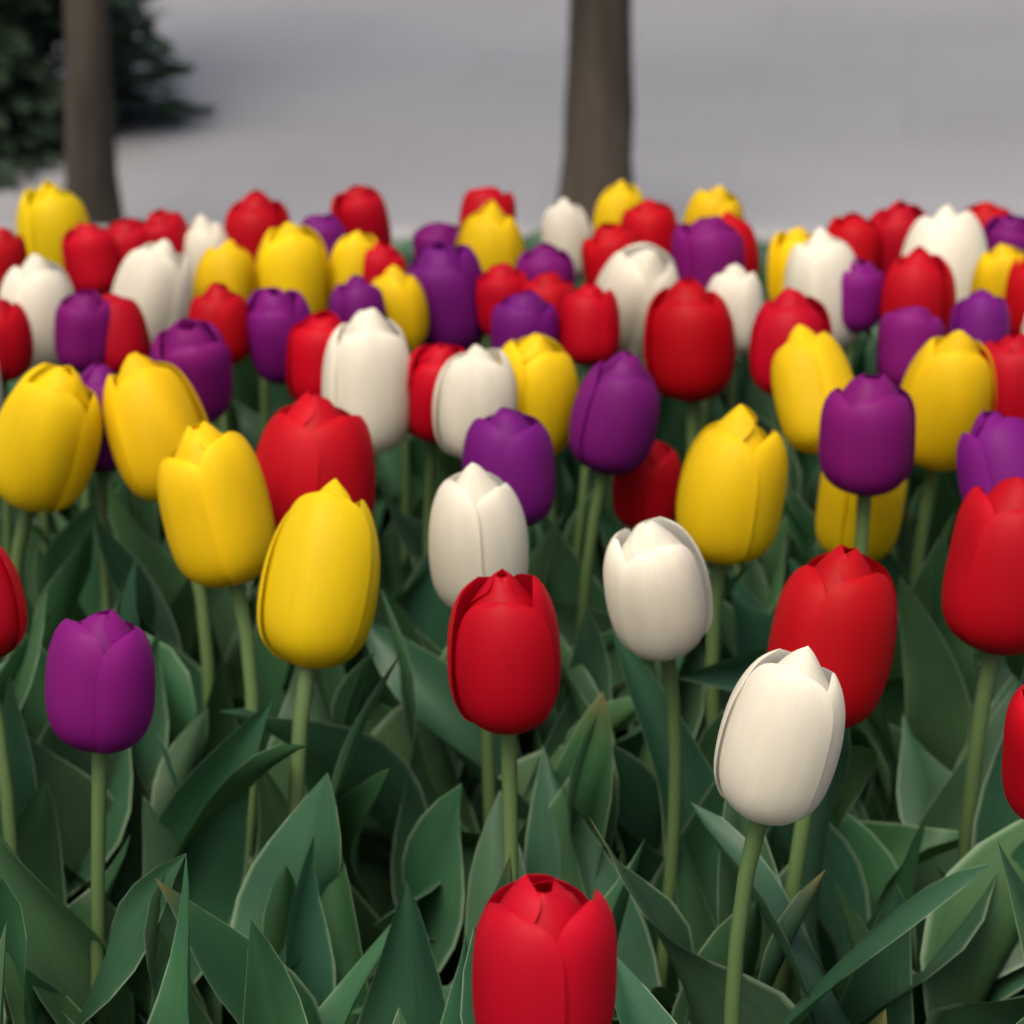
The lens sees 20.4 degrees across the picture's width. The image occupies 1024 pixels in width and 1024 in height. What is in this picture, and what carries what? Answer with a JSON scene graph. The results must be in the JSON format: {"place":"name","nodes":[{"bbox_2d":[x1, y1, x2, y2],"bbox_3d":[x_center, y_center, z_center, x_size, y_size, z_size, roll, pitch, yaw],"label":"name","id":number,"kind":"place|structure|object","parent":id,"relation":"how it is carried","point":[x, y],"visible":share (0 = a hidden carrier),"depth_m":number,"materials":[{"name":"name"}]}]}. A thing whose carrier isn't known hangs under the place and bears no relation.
{"place":"outdoors","nodes":[
{"label":"outdoors","id":0,"kind":"place"},
{"bbox_2d":[0,0,1023,225],"bbox_3d":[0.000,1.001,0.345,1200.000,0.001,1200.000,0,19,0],"label":"pavement","id":1,"kind":"structure","parent":0,"point":[764,112],"depth_m":5.51,"materials":[{"name":"grey concrete"}]},
{"bbox_2d":[64,0,123,225],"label":"tree trunk","id":2,"kind":"object","parent":1,"relation":"on","point":[91,183],"visible":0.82,"depth_m":4.32,"materials":[{"name":"brown plant"}]},
{"bbox_2d":[0,0,219,192],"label":"evergreen tree","id":3,"kind":"object","parent":1,"relation":"on","point":[32,95],"visible":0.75,"depth_m":5.11,"materials":[{"name":"green plant"}]},
{"bbox_2d":[0,226,827,252],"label":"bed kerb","id":4,"kind":"structure","parent":1,"relation":"on","point":[765,234],"depth_m":4.25,"materials":[{"name":"grey stone"}]},
{"bbox_2d":[556,0,633,225],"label":"tree trunk","id":5,"kind":"object","parent":1,"relation":"on","point":[598,128],"visible":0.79,"depth_m":4.35,"materials":[{"name":"brown plant"}]}
]}

